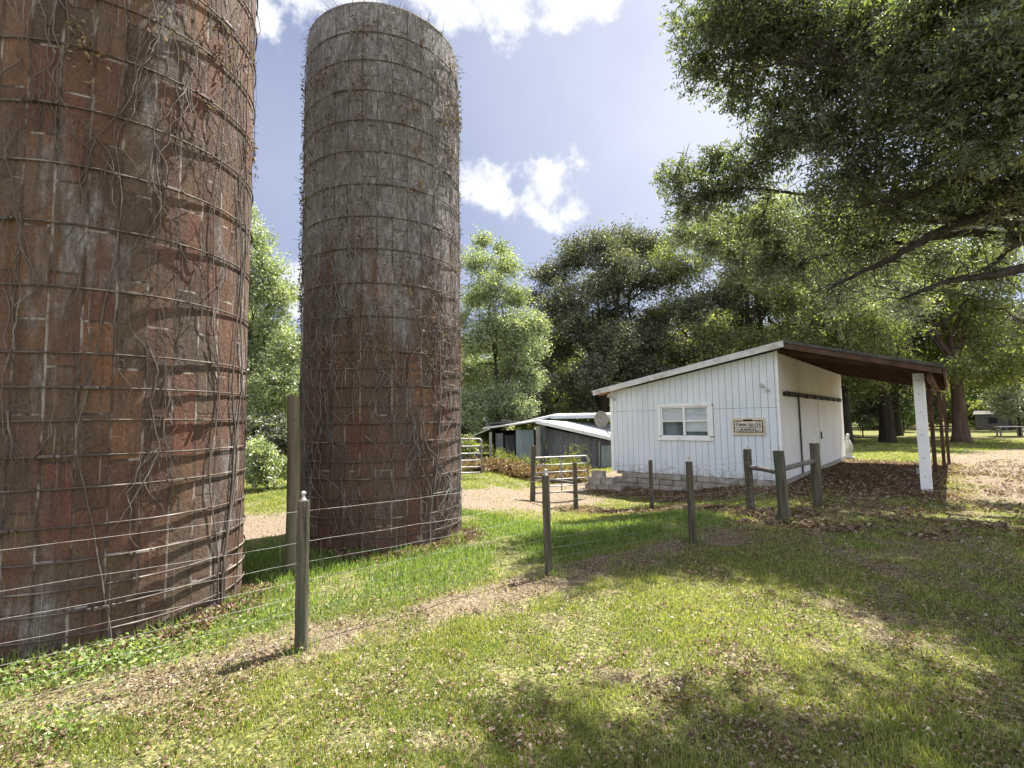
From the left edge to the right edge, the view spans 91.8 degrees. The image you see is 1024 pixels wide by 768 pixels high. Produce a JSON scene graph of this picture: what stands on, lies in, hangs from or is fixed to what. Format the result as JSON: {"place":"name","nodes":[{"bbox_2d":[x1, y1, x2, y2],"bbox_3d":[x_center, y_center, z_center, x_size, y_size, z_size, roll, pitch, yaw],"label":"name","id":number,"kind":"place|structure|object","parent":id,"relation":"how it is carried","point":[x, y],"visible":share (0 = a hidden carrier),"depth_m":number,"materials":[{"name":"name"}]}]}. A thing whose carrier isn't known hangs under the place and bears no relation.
{"place":"outdoors","nodes":[
{"label":"outdoors","id":0,"kind":"place"},
{"bbox_2d":[0,506,795,695],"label":"tall grass","id":1,"kind":"structure","parent":0,"point":[526,525],"depth_m":6.04,"materials":[{"name":"green plant"}]},
{"bbox_2d":[0,418,1023,767],"bbox_3d":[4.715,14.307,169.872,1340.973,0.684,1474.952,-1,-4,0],"label":"ground","id":2,"kind":"structure","parent":0,"point":[270,526],"depth_m":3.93,"materials":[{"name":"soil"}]},
{"bbox_2d":[0,0,257,663],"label":"silo","id":3,"kind":"object","parent":2,"relation":"on","point":[110,448],"visible":0.92,"depth_m":4.08,"materials":[{"name":"concrete"}]},
{"bbox_2d":[0,0,260,637],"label":"dead vines","id":4,"kind":"object","parent":3,"relation":"attached to","point":[234,459],"visible":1,"depth_m":4.25,"materials":[{"name":"brown plant"}]},
{"bbox_2d":[244,430,286,490],"bbox_3d":[-6.445,2.114,13.390,1.754,1.761,1.665,0,-4,-11],"label":"shrub","id":5,"kind":"object","parent":2,"relation":"on","point":[262,462],"visible":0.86,"depth_m":13.06,"materials":[{"name":"green plant"}]},
{"bbox_2d":[246,322,299,437],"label":"background tree","id":6,"kind":"object","parent":2,"relation":"on","point":[278,355],"depth_m":62.99,"materials":[{"name":"green plant"}]},
{"bbox_2d":[246,412,300,464],"bbox_3d":[-8.133,2.105,17.086,2.956,2.385,2.270,-1,-4,0],"label":"shrub","id":7,"kind":"object","parent":2,"relation":"on","point":[276,434],"visible":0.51,"depth_m":16.76,"materials":[{"name":"green plant"}]},
{"bbox_2d":[246,202,302,434],"bbox_3d":[-11.077,-2.438,22.221,6.785,12.278,4.762,-1,-4,0],"label":"broadleaf tree","id":8,"kind":"object","parent":2,"relation":"on","point":[269,339],"visible":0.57,"depth_m":21.42,"materials":[{"name":"green plant"}]},
{"bbox_2d":[284,396,299,574],"bbox_3d":[-2.587,1.284,5.850,0.172,2.283,0.167,-1,-4,0],"label":"wooden pole","id":9,"kind":"object","parent":2,"relation":"on","point":[293,452],"visible":0.86,"depth_m":5.81,"materials":[{"name":"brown wood"}]},
{"bbox_2d":[300,2,460,554],"bbox_3d":[-2.071,-1.399,8.004,2.447,8.030,2.472,-1,-4,0],"label":"silo","id":10,"kind":"object","parent":2,"relation":"on","point":[356,448],"visible":0.8,"depth_m":6.98,"materials":[{"name":"concrete"}]},
{"bbox_2d":[37,0,463,403],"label":"withered leaves","id":11,"kind":"object","parent":10,"relation":"attached to","point":[80,40],"visible":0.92,"depth_m":7.00,"materials":[{"name":"brown plant"}]},
{"bbox_2d":[292,0,466,550],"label":"dead twigs","id":12,"kind":"object","parent":10,"relation":"attached to","point":[456,168],"visible":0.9,"depth_m":7.07,"materials":[{"name":"plant"}]},
{"bbox_2d":[0,439,823,722],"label":"wire fence","id":13,"kind":"object","parent":2,"relation":"on","point":[302,594],"visible":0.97,"depth_m":5.16,"materials":[{"name":"grey wood"}]},
{"bbox_2d":[0,492,863,747],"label":"ground weeds","id":14,"kind":"object","parent":2,"relation":"on","point":[113,652],"visible":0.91,"depth_m":3.46,"materials":[{"name":"green plant"}]},
{"bbox_2d":[461,432,478,459],"bbox_3d":[-1.941,2.799,21.405,1.051,1.427,1.260,0,-4,-12],"label":"shrub","id":15,"kind":"object","parent":2,"relation":"on","point":[468,443],"visible":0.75,"depth_m":21.23,"materials":[{"name":"green plant"}]},
{"bbox_2d":[461,438,482,473],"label":"metal gate","id":16,"kind":"structure","parent":2,"relation":"on","point":[481,460],"depth_m":15.04,"materials":[{"name":"silver metal"}]},
{"bbox_2d":[461,382,486,421],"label":"background tree","id":17,"kind":"object","parent":2,"relation":"on","point":[474,401],"visible":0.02,"depth_m":44.11,"materials":[{"name":"green plant"}]},
{"bbox_2d":[461,359,536,440],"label":"background tree","id":18,"kind":"object","parent":2,"relation":"on","point":[468,426],"visible":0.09,"depth_m":43.38,"materials":[{"name":"green plant"}]},
{"bbox_2d":[459,223,554,449],"bbox_3d":[-0.773,-2.554,26.179,6.423,12.852,5.037,-1,-4,0],"label":"broadleaf tree","id":19,"kind":"object","parent":2,"relation":"on","point":[517,339],"visible":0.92,"depth_m":25.72,"materials":[{"name":"green plant"}]},
{"bbox_2d":[460,329,559,435],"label":"background tree","id":20,"kind":"object","parent":2,"relation":"on","point":[463,433],"visible":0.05,"depth_m":56.60,"materials":[{"name":"green plant"}]},
{"bbox_2d":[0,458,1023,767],"bbox_3d":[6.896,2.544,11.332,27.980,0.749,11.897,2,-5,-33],"label":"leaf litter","id":21,"kind":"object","parent":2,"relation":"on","point":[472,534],"visible":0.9,"depth_m":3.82,"materials":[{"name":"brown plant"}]},
{"bbox_2d":[461,456,596,482],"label":"dry ferns","id":22,"kind":"object","parent":2,"relation":"on","point":[515,469],"visible":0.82,"depth_m":17.42,"materials":[{"name":"brown plant"}]},
{"bbox_2d":[461,413,611,467],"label":"old barn","id":23,"kind":"structure","parent":2,"relation":"on","point":[553,437],"depth_m":22.49,"materials":[{"name":"metal"}]},
{"bbox_2d":[516,430,533,464],"bbox_3d":[0.597,2.963,22.643,0.825,1.745,0.050,-1,-4,0],"label":"door","id":24,"kind":"structure","parent":23,"relation":"in","point":[524,438],"depth_m":22.64,"materials":[{"name":"grey metal"}]},
{"bbox_2d":[492,444,591,475],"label":"tall weeds","id":25,"kind":"object","parent":2,"relation":"on","point":[499,455],"visible":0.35,"depth_m":19.66,"materials":[{"name":"plant"}]},
{"bbox_2d":[511,334,596,429],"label":"background tree","id":26,"kind":"object","parent":2,"relation":"on","point":[554,405],"visible":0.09,"depth_m":44.52,"materials":[{"name":"green plant"}]},
{"bbox_2d":[533,335,593,420],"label":"background tree","id":27,"kind":"object","parent":2,"relation":"on","point":[557,390],"visible":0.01,"depth_m":55.88,"materials":[{"name":"green plant"}]},
{"bbox_2d":[553,315,614,423],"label":"background tree","id":28,"kind":"object","parent":2,"relation":"on","point":[593,418],"depth_m":56.89,"materials":[{"name":"green plant"}]},
{"bbox_2d":[585,483,596,488],"bbox_3d":[2.404,3.084,14.892,0.390,0.190,0.190,-5,-6,43],"label":"concrete block","id":29,"kind":"object","parent":2,"relation":"on","point":[593,486],"depth_m":14.80,"materials":[{"name":"grey concrete"}]},
{"bbox_2d":[589,477,600,483],"bbox_3d":[2.509,2.877,14.812,0.390,0.190,0.190,-4,-6,40],"label":"concrete block","id":30,"kind":"object","parent":29,"relation":"on","point":[595,480],"depth_m":14.73,"materials":[{"name":"grey concrete"}]},
{"bbox_2d":[592,470,605,477],"bbox_3d":[2.582,2.675,14.759,0.390,0.190,0.190,-5,-6,45],"label":"concrete block","id":31,"kind":"object","parent":30,"relation":"on","point":[599,473],"depth_m":14.67,"materials":[{"name":"grey concrete"}]},
{"bbox_2d":[553,350,644,412],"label":"background tree","id":32,"kind":"object","parent":2,"relation":"on","point":[608,405],"visible":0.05,"depth_m":45.04,"materials":[{"name":"green plant"}]},
{"bbox_2d":[597,484,608,489],"bbox_3d":[2.711,3.041,14.623,0.390,0.190,0.190,-4,-6,40],"label":"concrete block","id":33,"kind":"object","parent":2,"relation":"on","point":[600,486],"depth_m":14.55,"materials":[{"name":"grey concrete"}]},
{"bbox_2d":[601,477,615,484],"bbox_3d":[2.816,2.834,14.543,0.390,0.190,0.190,-5,-6,44],"label":"concrete block","id":34,"kind":"object","parent":33,"relation":"on","point":[609,480],"depth_m":14.45,"materials":[{"name":"grey concrete"}]},
{"bbox_2d":[609,484,623,490],"bbox_3d":[3.018,3.000,14.354,0.190,0.190,0.390,3,-6,-45],"label":"concrete block","id":35,"kind":"object","parent":2,"relation":"on","point":[616,487],"depth_m":14.26,"materials":[{"name":"grey concrete"}]},
{"bbox_2d":[485,213,751,441],"bbox_3d":[7.144,-3.826,34.515,18.844,16.331,10.248,-1,-4,0],"label":"live oak","id":36,"kind":"object","parent":2,"relation":"on","point":[622,337],"visible":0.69,"depth_m":33.37,"materials":[{"name":"green plant"}]},
{"bbox_2d":[530,445,776,513],"bbox_3d":[2.795,2.187,10.861,0.827,1.783,6.156,3,-6,-42],"label":"wire fence","id":37,"kind":"object","parent":2,"relation":"on","point":[749,467],"visible":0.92,"depth_m":11.01,"materials":[{"name":"grey wood"}]},
{"bbox_2d":[535,455,588,493],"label":"metal gate","id":38,"kind":"structure","parent":37,"relation":"attached to","point":[561,471],"depth_m":13.22,"materials":[{"name":"silver metal"}]},
{"bbox_2d":[627,178,863,367],"bbox_3d":[15.879,-4.598,33.257,16.601,17.408,14.267,-1,-4,0],"label":"oak tree","id":39,"kind":"object","parent":2,"relation":"on","point":[748,339],"visible":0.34,"depth_m":31.11,"materials":[{"name":"green plant"}]},
{"bbox_2d":[592,340,950,490],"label":"shed","id":40,"kind":"structure","parent":2,"relation":"on","point":[790,392],"depth_m":13.64,"materials":[{"name":"white paint"}]},
{"bbox_2d":[594,411,610,436],"bbox_3d":[2.961,1.386,15.543,0.686,1.092,0.484,-1,-4,0],"label":"satellite dish","id":41,"kind":"object","parent":40,"relation":"attached to","point":[601,419],"visible":0.95,"depth_m":15.68,"materials":[{"name":"grey paint"}]},
{"bbox_2d":[657,402,713,440],"bbox_3d":[4.867,1.066,13.975,1.620,1.045,0.158,-5,-6,41],"label":"window","id":42,"kind":"structure","parent":40,"relation":"in","point":[678,421],"depth_m":13.92,"materials":[{"name":"white paint"}]},
{"bbox_2d":[732,418,765,434],"bbox_3d":[6.095,1.095,12.787,0.780,0.445,0.065,-5,-6,41],"label":"ranch sign","id":43,"kind":"object","parent":40,"relation":"attached to","point":[748,426],"visible":1,"depth_m":12.76,"materials":[{"name":"beige wood"}]},
{"bbox_2d":[799,398,820,472],"bbox_3d":[8.934,1.485,14.834,0.035,2.100,2.440,-5,-6,41],"label":"door","id":44,"kind":"structure","parent":40,"relation":"in","point":[809,416],"depth_m":14.57,"materials":[{"name":"paint"}]},
{"bbox_2d":[818,400,843,465],"bbox_3d":[11.237,1.640,17.412,0.073,2.100,4.320,-5,-6,41],"label":"door","id":45,"kind":"structure","parent":40,"relation":"in","point":[829,412],"depth_m":17.15,"materials":[{"name":"paint"}]},
{"bbox_2d":[671,212,950,432],"bbox_3d":[21.424,-4.588,37.959,18.844,17.964,10.248,-4,-5,37],"label":"live oak","id":46,"kind":"object","parent":2,"relation":"on","point":[873,410],"visible":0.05,"depth_m":34.23,"materials":[{"name":"green plant"}]},
{"bbox_2d":[649,0,1023,341],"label":"oak tree","id":47,"kind":"object","parent":2,"relation":"on","point":[885,50],"visible":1,"depth_m":9.79,"materials":[{"name":"green plant"}]},
{"bbox_2d":[767,222,915,443],"bbox_3d":[20.961,-3.475,31.336,7.737,14.767,11.770,-4,-6,41],"label":"oak tree","id":48,"kind":"object","parent":2,"relation":"on","point":[879,336],"visible":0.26,"depth_m":28.19,"materials":[{"name":"green plant"}]},
{"bbox_2d":[845,433,853,458],"bbox_3d":[13.729,2.527,20.254,0.368,1.022,0.368,-4,-5,36],"label":"garden statue","id":49,"kind":"object","parent":2,"relation":"on","point":[849,448],"visible":0.82,"depth_m":20.16,"materials":[{"name":"stone"}]},
{"bbox_2d":[850,396,876,436],"bbox_3d":[28.473,2.247,40.085,3.050,4.364,4.920,-5,-6,44],"label":"shrub","id":50,"kind":"object","parent":2,"relation":"on","point":[856,418],"visible":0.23,"depth_m":39.05,"materials":[{"name":"green plant"}]},
{"bbox_2d":[736,213,1023,442],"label":"oak tree","id":51,"kind":"object","parent":2,"relation":"on","point":[887,432],"visible":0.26,"depth_m":30.62,"materials":[{"name":"green plant"}]},
{"bbox_2d":[878,390,915,431],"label":"shrub","id":52,"kind":"object","parent":2,"relation":"on","point":[909,414],"visible":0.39,"depth_m":49.33,"materials":[{"name":"green plant"}]},
{"bbox_2d":[852,344,950,429],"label":"background tree","id":53,"kind":"object","parent":2,"relation":"on","point":[875,426],"visible":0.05,"depth_m":58.68,"materials":[{"name":"green plant"}]},
{"bbox_2d":[801,172,1023,441],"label":"oak tree","id":54,"kind":"object","parent":2,"relation":"on","point":[961,432],"visible":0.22,"depth_m":29.89,"materials":[{"name":"green plant"}]},
{"bbox_2d":[863,269,1010,435],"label":"oak tree","id":55,"kind":"object","parent":2,"relation":"on","point":[898,426],"visible":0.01,"depth_m":41.30,"materials":[{"name":"green plant"}]},
{"bbox_2d":[933,389,979,428],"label":"shrub","id":56,"kind":"object","parent":2,"relation":"on","point":[967,400],"visible":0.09,"depth_m":57.05,"materials":[{"name":"green plant"}]},
{"bbox_2d":[948,399,990,424],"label":"shrub","id":57,"kind":"object","parent":2,"relation":"on","point":[971,407],"visible":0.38,"depth_m":55.23,"materials":[{"name":"green plant"}]},
{"bbox_2d":[942,349,1022,427],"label":"background tree","id":58,"kind":"object","parent":2,"relation":"on","point":[1016,424],"visible":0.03,"depth_m":59.16,"materials":[{"name":"green plant"}]},
{"bbox_2d":[943,297,1023,429],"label":"live oak","id":59,"kind":"object","parent":2,"relation":"on","point":[1021,317],"visible":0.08,"depth_m":50.35,"materials":[{"name":"green plant"}]},
{"bbox_2d":[973,410,1009,429],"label":"cabin","id":60,"kind":"object","parent":2,"relation":"on","point":[985,420],"visible":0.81,"depth_m":52.46,"materials":[{"name":"grey wood"}]},
{"bbox_2d":[988,417,997,423],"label":"window","id":61,"kind":"structure","parent":60,"relation":"in","point":[991,420],"depth_m":52.17,"materials":[{"name":"black glass"}]},
{"bbox_2d":[976,352,1023,435],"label":"tree","id":62,"kind":"object","parent":2,"relation":"on","point":[1012,405],"visible":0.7,"depth_m":37.76,"materials":[{"name":"green plant"}]},
{"bbox_2d":[994,426,1023,435],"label":"garden table","id":63,"kind":"object","parent":2,"relation":"on","point":[1009,426],"visible":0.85,"depth_m":37.60,"materials":[{"name":"white paint"}]},
{"bbox_2d":[1004,344,1023,425],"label":"background tree","id":64,"kind":"object","parent":2,"relation":"on","point":[1022,414],"depth_m":65.52,"materials":[{"name":"green plant"}]},
{"bbox_2d":[250,0,1023,420],"label":"sky","id":65,"kind":"structure","parent":0,"point":[568,113],"materials":[{"name":"blue"}]}
]}

